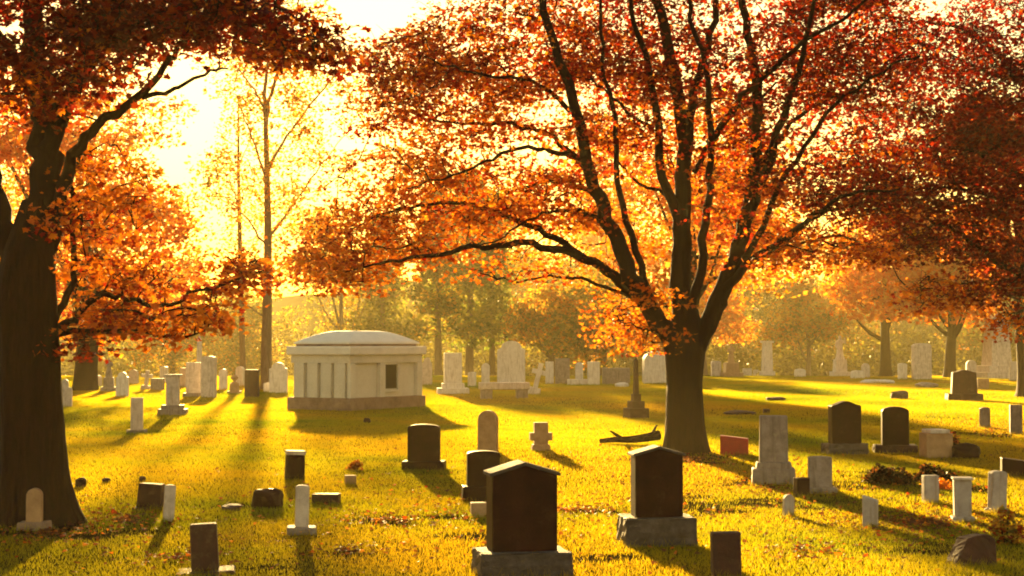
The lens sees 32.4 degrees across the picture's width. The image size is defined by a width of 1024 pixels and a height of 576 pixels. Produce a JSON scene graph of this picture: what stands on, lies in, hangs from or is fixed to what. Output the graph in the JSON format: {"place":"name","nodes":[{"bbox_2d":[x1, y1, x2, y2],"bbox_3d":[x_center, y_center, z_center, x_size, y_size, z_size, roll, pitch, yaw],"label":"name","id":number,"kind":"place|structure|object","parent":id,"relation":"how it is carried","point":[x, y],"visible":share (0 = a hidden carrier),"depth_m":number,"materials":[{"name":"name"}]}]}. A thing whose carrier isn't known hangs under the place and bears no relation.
{"place":"outdoors","nodes":[
{"label":"outdoors","id":0,"kind":"place"},
{"bbox_2d":[345,459,362,470],"bbox_3d":[-3.072,3.463,34.352,0.417,0.267,0.331,0,-2,0],"label":"grave plant","id":1,"kind":"object","parent":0,"point":[355,465],"visible":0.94,"depth_m":34.29,"materials":[{"name":"orange plant"}]},
{"bbox_2d":[0,375,1023,575],"bbox_3d":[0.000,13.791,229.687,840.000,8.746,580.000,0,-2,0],"label":"ground","id":2,"kind":"structure","parent":0,"point":[263,567],"depth_m":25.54,"materials":[{"name":"green plant"}]},
{"bbox_2d":[16,488,51,530],"bbox_3d":[-6.409,2.996,23.622,0.415,0.617,0.375,0,-2,-4],"label":"headstone","id":3,"kind":"object","parent":2,"relation":"on","point":[34,507],"visible":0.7,"depth_m":23.54,"materials":[{"name":"beige stone"}]},
{"bbox_2d":[2,164,82,293],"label":"broad tree","id":4,"kind":"object","parent":2,"relation":"on","point":[13,182],"visible":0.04,"depth_m":142.05,"materials":[{"name":"orange plant"}]},
{"bbox_2d":[62,379,72,406],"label":"headstone","id":5,"kind":"object","parent":2,"relation":"on","point":[67,390],"visible":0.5,"depth_m":65.88,"materials":[{"name":"stone"}]},
{"bbox_2d":[100,358,115,391],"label":"headstone","id":6,"kind":"object","parent":2,"relation":"on","point":[108,382],"visible":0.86,"depth_m":88.34,"materials":[{"name":"grey stone"}]},
{"bbox_2d":[0,86,227,390],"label":"maple tree","id":7,"kind":"object","parent":2,"relation":"on","point":[85,378],"visible":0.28,"depth_m":89.41,"materials":[{"name":"orange plant"}]},
{"bbox_2d":[116,372,128,396],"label":"headstone","id":8,"kind":"object","parent":2,"relation":"on","point":[122,383],"visible":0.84,"depth_m":80.95,"materials":[{"name":"white stone"}]},
{"bbox_2d":[126,398,146,432],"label":"headstone","id":9,"kind":"object","parent":2,"relation":"on","point":[136,414],"depth_m":49.23,"materials":[{"name":"grey stone"}]},
{"bbox_2d":[133,482,164,510],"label":"headstone","id":10,"kind":"object","parent":2,"relation":"on","point":[150,493],"visible":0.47,"depth_m":26.24,"materials":[{"name":"brown stone"}]},
{"bbox_2d":[151,378,164,390],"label":"headstone","id":11,"kind":"object","parent":2,"relation":"on","point":[157,383],"visible":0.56,"depth_m":89.02,"materials":[{"name":"grey stone"}]},
{"bbox_2d":[163,484,175,521],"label":"headstone","id":12,"kind":"object","parent":2,"relation":"on","point":[169,499],"visible":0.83,"depth_m":24.67,"materials":[{"name":"stone"}]},
{"bbox_2d":[157,374,187,414],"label":"headstone","id":13,"kind":"object","parent":2,"relation":"on","point":[172,406],"visible":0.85,"depth_m":58.66,"materials":[{"name":"grey stone"}]},
{"bbox_2d":[115,255,239,375],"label":"broad tree","id":14,"kind":"object","parent":2,"relation":"on","point":[170,360],"visible":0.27,"depth_m":173.64,"materials":[{"name":"orange plant"}]},
{"bbox_2d":[0,0,380,527],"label":"maple tree","id":15,"kind":"object","parent":2,"relation":"on","point":[33,450],"visible":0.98,"depth_m":23.99,"materials":[{"name":"orange plant"}]},
{"bbox_2d":[183,362,200,396],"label":"headstone","id":16,"kind":"object","parent":2,"relation":"on","point":[193,379],"visible":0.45,"depth_m":80.56,"materials":[{"name":"grey stone"}]},
{"bbox_2d":[176,522,234,575],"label":"headstone","id":17,"kind":"object","parent":2,"relation":"on","point":[204,546],"visible":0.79,"depth_m":19.29,"materials":[{"name":"grey stone"}]},
{"bbox_2d":[201,356,216,397],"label":"headstone","id":18,"kind":"object","parent":2,"relation":"on","point":[208,376],"visible":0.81,"depth_m":79.45,"materials":[{"name":"stone"}]},
{"bbox_2d":[219,369,226,388],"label":"headstone","id":19,"kind":"object","parent":2,"relation":"on","point":[222,378],"visible":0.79,"depth_m":91.72,"materials":[{"name":"white stone"}]},
{"bbox_2d":[227,375,241,393],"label":"urn monument","id":20,"kind":"object","parent":2,"relation":"on","point":[234,386],"visible":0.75,"depth_m":84.98,"materials":[{"name":"beige stone"}]},
{"bbox_2d":[194,107,283,369],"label":"bare tree","id":21,"kind":"object","parent":2,"relation":"on","point":[241,334],"visible":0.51,"depth_m":98.64,"materials":[{"name":"yellow plant"}]},
{"bbox_2d":[235,366,244,385],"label":"headstone","id":22,"kind":"object","parent":2,"relation":"on","point":[239,371],"visible":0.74,"depth_m":97.17,"materials":[{"name":"white stone"}]},
{"bbox_2d":[183,287,303,375],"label":"broad tree","id":23,"kind":"object","parent":2,"relation":"on","point":[251,346],"visible":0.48,"depth_m":187.82,"materials":[{"name":"orange plant"}]},
{"bbox_2d":[244,370,259,397],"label":"headstone","id":24,"kind":"object","parent":2,"relation":"on","point":[252,383],"visible":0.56,"depth_m":79.01,"materials":[{"name":"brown stone"}]},
{"bbox_2d":[251,488,283,507],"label":"headstone","id":25,"kind":"object","parent":2,"relation":"on","point":[270,497],"visible":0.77,"depth_m":26.50,"materials":[{"name":"stone"}]},
{"bbox_2d":[174,0,372,388],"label":"bare tree","id":26,"kind":"object","parent":2,"relation":"on","point":[266,339],"visible":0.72,"depth_m":91.87,"materials":[{"name":"yellow plant"}]},
{"bbox_2d":[269,362,287,392],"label":"headstone","id":27,"kind":"object","parent":2,"relation":"on","point":[278,376],"visible":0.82,"depth_m":87.15,"materials":[{"name":"white stone"}]},
{"bbox_2d":[284,450,305,480],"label":"headstone","id":28,"kind":"object","parent":2,"relation":"on","point":[294,463],"visible":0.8,"depth_m":31.49,"materials":[{"name":"stone"}]},
{"bbox_2d":[287,485,316,534],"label":"headstone","id":29,"kind":"object","parent":2,"relation":"on","point":[302,508],"depth_m":23.12,"materials":[{"name":"grey stone"}]},
{"bbox_2d":[312,493,340,503],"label":"headstone","id":30,"kind":"object","parent":2,"relation":"on","point":[335,498],"visible":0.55,"depth_m":27.09,"materials":[{"name":"grey stone"}]},
{"bbox_2d":[277,206,403,333],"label":"broad tree","id":31,"kind":"object","parent":2,"relation":"on","point":[339,323],"visible":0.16,"depth_m":205.24,"materials":[{"name":"orange plant"}]},
{"bbox_2d":[286,331,426,410],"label":"mausoleum","id":32,"kind":"structure","parent":2,"relation":"on","point":[351,370],"depth_m":64.91,"materials":[{"name":"stone"}]},
{"bbox_2d":[386,364,396,388],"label":"window","id":33,"kind":"structure","parent":32,"relation":"in","point":[391,370],"depth_m":66.06,"materials":[{"name":"brown metal"}]},
{"bbox_2d":[343,215,431,361],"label":"pine tree","id":34,"kind":"object","parent":2,"relation":"on","point":[381,322],"visible":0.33,"depth_m":159.29,"materials":[{"name":"green plant"}]},
{"bbox_2d":[401,424,445,470],"bbox_3d":[-1.738,3.170,34.765,0.861,0.960,0.469,0,-2,4],"label":"headstone","id":35,"kind":"object","parent":2,"relation":"on","point":[423,446],"visible":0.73,"depth_m":34.64,"materials":[{"name":"stone"}]},
{"bbox_2d":[422,358,431,384],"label":"headstone","id":36,"kind":"object","parent":2,"relation":"on","point":[426,371],"visible":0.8,"depth_m":102.11,"materials":[{"name":"stone"}]},
{"bbox_2d":[392,186,489,375],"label":"pine tree","id":37,"kind":"object","parent":2,"relation":"on","point":[440,296],"visible":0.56,"depth_m":139.32,"materials":[{"name":"green plant"}]},
{"bbox_2d":[436,353,468,393],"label":"headstone","id":38,"kind":"object","parent":2,"relation":"on","point":[453,383],"visible":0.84,"depth_m":82.60,"materials":[{"name":"white stone"}]},
{"bbox_2d":[424,169,510,375],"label":"pine tree","id":39,"kind":"object","parent":2,"relation":"on","point":[485,307],"visible":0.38,"depth_m":145.47,"materials":[{"name":"green plant"}]},
{"bbox_2d":[470,502,485,517],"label":"headstone","id":40,"kind":"object","parent":2,"relation":"on","point":[479,507],"visible":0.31,"depth_m":25.21,"materials":[{"name":"beige stone"}]},
{"bbox_2d":[461,450,499,502],"bbox_3d":[-0.456,3.007,27.847,0.691,0.869,0.404,0,-2,-6],"label":"headstone","id":41,"kind":"object","parent":2,"relation":"on","point":[478,462],"visible":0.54,"depth_m":27.73,"materials":[{"name":"stone"}]},
{"bbox_2d":[482,363,489,381],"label":"headstone","id":42,"kind":"object","parent":2,"relation":"on","point":[485,372],"visible":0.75,"depth_m":97.66,"materials":[{"name":"white stone"}]},
{"bbox_2d":[478,410,497,451],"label":"headstone","id":43,"kind":"object","parent":2,"relation":"on","point":[487,429],"visible":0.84,"depth_m":38.94,"materials":[{"name":"beige stone"}]},
{"bbox_2d":[442,191,539,375],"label":"pine tree","id":44,"kind":"object","parent":2,"relation":"on","point":[497,288],"visible":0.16,"depth_m":153.59,"materials":[{"name":"orange plant"}]},
{"bbox_2d":[478,382,529,398],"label":"stone bench","id":45,"kind":"object","parent":2,"relation":"on","point":[520,388],"visible":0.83,"depth_m":76.05,"materials":[{"name":"stone"}]},
{"bbox_2d":[497,341,524,381],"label":"headstone","id":46,"kind":"object","parent":2,"relation":"on","point":[510,361],"visible":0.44,"depth_m":94.37,"materials":[{"name":"white stone"}]},
{"bbox_2d":[0,412,1023,575],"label":"fallen leaves","id":47,"kind":"object","parent":2,"relation":"on","point":[911,521],"depth_m":24.58,"materials":[{"name":"orange plant"}]},
{"bbox_2d":[471,460,573,575],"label":"headstone","id":48,"kind":"object","parent":2,"relation":"on","point":[521,517],"visible":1,"depth_m":18.87,"materials":[{"name":"stone"}]},
{"bbox_2d":[58,237,1016,375],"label":"wood","id":49,"kind":"object","parent":2,"relation":"on","point":[825,355],"visible":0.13,"depth_m":238.07,"materials":[{"name":"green plant"}]},
{"bbox_2d":[528,363,546,393],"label":"cross monument","id":50,"kind":"object","parent":2,"relation":"on","point":[538,372],"visible":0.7,"depth_m":80.78,"materials":[{"name":"white stone"}]},
{"bbox_2d":[529,422,551,450],"bbox_3d":[0.646,3.361,39.509,0.503,0.690,0.309,0,-2,-5],"label":"blocky monument","id":51,"kind":"object","parent":2,"relation":"on","point":[540,436],"visible":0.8,"depth_m":39.38,"materials":[{"name":"beige stone"}]},
{"bbox_2d":[495,192,591,374],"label":"broad tree","id":52,"kind":"object","parent":2,"relation":"on","point":[518,285],"visible":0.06,"depth_m":270.75,"materials":[{"name":"orange plant"}]},
{"bbox_2d":[546,362,553,383],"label":"headstone","id":53,"kind":"object","parent":2,"relation":"on","point":[550,372],"visible":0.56,"depth_m":105.67,"materials":[{"name":"white stone"}]},
{"bbox_2d":[499,276,620,375],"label":"broad tree","id":54,"kind":"object","parent":2,"relation":"on","point":[524,322],"visible":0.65,"depth_m":147.76,"materials":[{"name":"orange plant"}]},
{"bbox_2d":[555,358,569,383],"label":"headstone","id":55,"kind":"object","parent":2,"relation":"on","point":[562,370],"visible":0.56,"depth_m":105.57,"materials":[{"name":"grey stone"}]},
{"bbox_2d":[535,266,646,375],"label":"broad tree","id":56,"kind":"object","parent":2,"relation":"on","point":[569,329],"visible":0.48,"depth_m":140.30,"materials":[{"name":"orange plant"}]},
{"bbox_2d":[587,362,599,384],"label":"headstone","id":57,"kind":"object","parent":2,"relation":"on","point":[593,372],"visible":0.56,"depth_m":103.56,"materials":[{"name":"white stone"}]},
{"bbox_2d":[263,0,964,454],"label":"maple tree","id":58,"kind":"object","parent":2,"relation":"on","point":[685,332],"visible":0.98,"depth_m":38.45,"materials":[{"name":"orange plant"}]},
{"bbox_2d":[602,368,629,383],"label":"headstone","id":59,"kind":"object","parent":2,"relation":"on","point":[613,375],"visible":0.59,"depth_m":104.04,"materials":[{"name":"grey stone"}]},
{"bbox_2d":[570,201,671,364],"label":"broad tree","id":60,"kind":"object","parent":2,"relation":"on","point":[585,240],"visible":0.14,"depth_m":276.30,"materials":[{"name":"orange plant"}]},
{"bbox_2d":[623,357,648,418],"bbox_3d":[4.042,3.284,57.397,0.660,2.058,0.659,1,-2,-20],"label":"spire monument","id":61,"kind":"object","parent":2,"relation":"on","point":[636,408],"visible":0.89,"depth_m":57.24,"materials":[{"name":"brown stone"}]},
{"bbox_2d":[642,351,665,383],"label":"headstone","id":62,"kind":"object","parent":2,"relation":"on","point":[653,369],"visible":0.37,"depth_m":104.13,"materials":[{"name":"white stone"}]},
{"bbox_2d":[616,445,697,546],"bbox_3d":[1.799,2.604,21.878,0.925,1.289,0.674,0,-2,-6],"label":"headstone","id":63,"kind":"object","parent":2,"relation":"on","point":[656,514],"visible":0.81,"depth_m":21.69,"materials":[{"name":"stone"}]},
{"bbox_2d":[507,75,842,313],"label":"maple tree","id":64,"kind":"object","parent":2,"relation":"on","point":[660,203],"visible":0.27,"depth_m":70.37,"materials":[{"name":"orange plant"}]},
{"bbox_2d":[661,242,761,374],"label":"broad tree","id":65,"kind":"object","parent":2,"relation":"on","point":[730,321],"visible":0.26,"depth_m":164.27,"materials":[{"name":"orange plant"}]},
{"bbox_2d":[711,361,720,376],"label":"headstone","id":66,"kind":"object","parent":2,"relation":"on","point":[715,368],"visible":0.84,"depth_m":127.20,"materials":[{"name":"stone"}]},
{"bbox_2d":[710,531,741,575],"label":"headstone","id":67,"kind":"object","parent":2,"relation":"on","point":[725,549],"visible":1,"depth_m":18.54,"materials":[{"name":"brown stone"}]},
{"bbox_2d":[720,344,742,376],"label":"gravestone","id":68,"kind":"object","parent":2,"relation":"on","point":[730,367],"visible":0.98,"depth_m":126.48,"materials":[{"name":"beige stone"}]},
{"bbox_2d":[720,435,748,455],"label":"headstone","id":69,"kind":"object","parent":2,"relation":"on","point":[734,444],"visible":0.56,"depth_m":38.04,"materials":[{"name":"red stone"}]},
{"bbox_2d":[695,197,794,360],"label":"broad tree","id":70,"kind":"object","parent":2,"relation":"on","point":[749,341],"visible":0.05,"depth_m":282.64,"materials":[{"name":"orange plant"}]},
{"bbox_2d":[759,341,774,375],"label":"obelisk","id":71,"kind":"object","parent":2,"relation":"on","point":[767,363],"visible":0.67,"depth_m":127.92,"materials":[{"name":"white stone"}]},
{"bbox_2d":[751,415,795,484],"bbox_3d":[4.645,2.899,31.278,0.776,1.263,0.579,0,-2,6],"label":"headstone","id":72,"kind":"object","parent":2,"relation":"on","point":[773,464],"visible":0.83,"depth_m":31.12,"materials":[{"name":"grey stone"}]},
{"bbox_2d":[782,494,793,515],"bbox_3d":[4.072,3.229,25.927,0.153,0.378,0.100,2,-2,-8],"label":"marker post","id":73,"kind":"object","parent":2,"relation":"on","point":[788,501],"visible":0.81,"depth_m":25.88,"materials":[{"name":"grey stone"}]},
{"bbox_2d":[793,477,809,496],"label":"headstone","id":74,"kind":"object","parent":2,"relation":"on","point":[801,485],"visible":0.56,"depth_m":28.80,"materials":[{"name":"stone"}]},
{"bbox_2d":[749,273,857,375],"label":"broad tree","id":75,"kind":"object","parent":2,"relation":"on","point":[818,321],"visible":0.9,"depth_m":179.05,"materials":[{"name":"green plant"}]},
{"bbox_2d":[807,456,837,493],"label":"headstone","id":76,"kind":"object","parent":2,"relation":"on","point":[820,472],"visible":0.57,"depth_m":29.36,"materials":[{"name":"grey stone"}]},
{"bbox_2d":[829,336,849,375],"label":"statue","id":77,"kind":"object","parent":2,"relation":"on","point":[839,365],"visible":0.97,"depth_m":129.14,"materials":[{"name":"white stone"}]},
{"bbox_2d":[784,227,900,372],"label":"broad tree","id":78,"kind":"object","parent":2,"relation":"on","point":[849,329],"visible":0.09,"depth_m":288.65,"materials":[{"name":"orange plant"}]},
{"bbox_2d":[821,401,868,454],"bbox_3d":[7.447,3.161,39.389,0.965,1.267,0.576,0,-2,-8],"label":"headstone","id":79,"kind":"object","parent":2,"relation":"on","point":[844,427],"visible":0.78,"depth_m":39.24,"materials":[{"name":"stone"}]},
{"bbox_2d":[803,207,934,375],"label":"broad tree","id":80,"kind":"object","parent":2,"relation":"on","point":[868,287],"visible":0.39,"depth_m":123.91,"materials":[{"name":"orange plant"}]},
{"bbox_2d":[862,495,877,526],"bbox_3d":[4.944,3.111,24.285,0.210,0.497,0.170,0,-2,14],"label":"marker post","id":81,"kind":"object","parent":2,"relation":"on","point":[870,509],"visible":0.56,"depth_m":24.21,"materials":[{"name":"grey stone"}]},
{"bbox_2d":[861,462,916,485],"bbox_3d":[6.553,3.247,30.588,0.984,0.429,0.713,0,-2,0],"label":"bush","id":82,"kind":"object","parent":2,"relation":"on","point":[882,475],"visible":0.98,"depth_m":30.45,"materials":[{"name":"brown plant"}]},
{"bbox_2d":[872,406,918,453],"bbox_3d":[8.735,3.263,40.137,1.008,1.120,0.652,0,-2,6],"label":"headstone","id":83,"kind":"object","parent":2,"relation":"on","point":[894,429],"visible":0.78,"depth_m":39.99,"materials":[{"name":"grey stone"}]},
{"bbox_2d":[897,363,906,378],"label":"headstone","id":84,"kind":"object","parent":2,"relation":"on","point":[902,370],"visible":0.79,"depth_m":114.44,"materials":[{"name":"white stone"}]},
{"bbox_2d":[816,0,1023,343],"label":"maple tree","id":85,"kind":"object","parent":2,"relation":"on","point":[972,138],"visible":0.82,"depth_m":44.15,"materials":[{"name":"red plant"}]},
{"bbox_2d":[911,343,931,379],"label":"headstone","id":86,"kind":"object","parent":2,"relation":"on","point":[921,360],"visible":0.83,"depth_m":113.79,"materials":[{"name":"stone"}]},
{"bbox_2d":[922,475,938,502],"bbox_3d":[6.555,3.176,27.579,0.238,0.486,0.150,0,-2,-6],"label":"marker post","id":87,"kind":"object","parent":2,"relation":"on","point":[930,487],"visible":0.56,"depth_m":27.51,"materials":[{"name":"grey stone"}]},
{"bbox_2d":[911,463,956,482],"bbox_3d":[7.461,3.274,31.094,0.850,0.378,0.653,-1,-2,38],"label":"bush","id":88,"kind":"object","parent":2,"relation":"on","point":[931,470],"visible":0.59,"depth_m":30.99,"materials":[{"name":"brown plant"}]},
{"bbox_2d":[919,429,952,457],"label":"headstone","id":89,"kind":"object","parent":2,"relation":"on","point":[937,443],"visible":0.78,"depth_m":38.30,"materials":[{"name":"beige stone"}]},
{"bbox_2d":[874,201,1009,377],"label":"broad tree","id":90,"kind":"object","parent":2,"relation":"on","point":[953,325],"visible":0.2,"depth_m":119.55,"materials":[{"name":"orange plant"}]},
{"bbox_2d":[950,476,974,521],"bbox_3d":[6.371,3.023,24.902,0.325,0.690,0.306,0,-2,8],"label":"marker post","id":91,"kind":"object","parent":2,"relation":"on","point":[962,497],"visible":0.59,"depth_m":24.80,"materials":[{"name":"grey stone"}]},
{"bbox_2d":[945,370,983,400],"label":"headstone","id":92,"kind":"object","parent":2,"relation":"on","point":[963,384],"visible":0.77,"depth_m":74.52,"materials":[{"name":"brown stone"}]},
{"bbox_2d":[908,95,1023,397],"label":"broad tree","id":93,"kind":"object","parent":2,"relation":"on","point":[1019,392],"visible":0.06,"depth_m":78.77,"materials":[{"name":"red plant"}]},
{"bbox_2d":[952,443,980,458],"bbox_3d":[9.872,3.590,38.297,0.616,0.440,0.462,0,-2,-5],"label":"boulder","id":94,"kind":"object","parent":2,"relation":"on","point":[966,450],"visible":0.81,"depth_m":38.13,"materials":[{"name":"stone"}]},
{"bbox_2d":[945,533,996,566],"bbox_3d":[5.151,2.977,19.831,0.529,0.408,0.312,0,-6,-10],"label":"headstone","id":95,"kind":"object","parent":2,"relation":"on","point":[975,547],"visible":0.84,"depth_m":19.71,"materials":[{"name":"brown stone"}]},
{"bbox_2d":[977,378,988,388],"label":"headstone","id":96,"kind":"object","parent":2,"relation":"on","point":[982,383],"visible":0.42,"depth_m":92.70,"materials":[{"name":"beige stone"}]},
{"bbox_2d":[979,407,989,427],"bbox_3d":[13.881,3.835,51.682,0.285,0.671,0.160,0,-2,-8],"label":"marker post","id":97,"kind":"object","parent":2,"relation":"on","point":[984,416],"visible":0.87,"depth_m":51.61,"materials":[{"name":"grey stone"}]},
{"bbox_2d":[977,313,1011,378],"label":"obelisk","id":98,"kind":"object","parent":2,"relation":"on","point":[996,359],"visible":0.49,"depth_m":118.43,"materials":[{"name":"stone"}]},
{"bbox_2d":[984,470,1006,512],"bbox_3d":[7.177,3.038,26.032,0.305,0.675,0.259,2,-2,-10],"label":"marker post","id":99,"kind":"object","parent":2,"relation":"on","point":[997,487],"visible":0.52,"depth_m":25.96,"materials":[{"name":"grey stone"}]},
{"bbox_2d":[985,504,1023,544],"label":"bush","id":100,"kind":"object","parent":2,"relation":"on","point":[999,528],"visible":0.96,"depth_m":22.08,"materials":[{"name":"brown plant"}]},
{"bbox_2d":[1000,457,1023,477],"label":"headstone","id":101,"kind":"object","parent":2,"relation":"on","point":[1010,466],"visible":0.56,"depth_m":32.00,"materials":[{"name":"stone"}]},
{"bbox_2d":[1009,362,1016,380],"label":"headstone","id":102,"kind":"object","parent":2,"relation":"on","point":[1013,371],"visible":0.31,"depth_m":110.57,"materials":[{"name":"stone"}]},
{"bbox_2d":[1009,405,1022,434],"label":"marker post","id":103,"kind":"object","parent":2,"relation":"on","point":[1015,418],"visible":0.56,"depth_m":48.51,"materials":[{"name":"grey stone"}]},
{"bbox_2d":[0,0,1023,303],"label":"sky","id":104,"kind":"structure","parent":0,"point":[392,14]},
{"bbox_2d":[57,280,1016,375],"bbox_3d":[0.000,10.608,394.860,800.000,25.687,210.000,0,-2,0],"label":"hill","id":105,"kind":"structure","parent":0,"point":[295,301],"depth_m":343.71,"materials":[{"name":"plant"}]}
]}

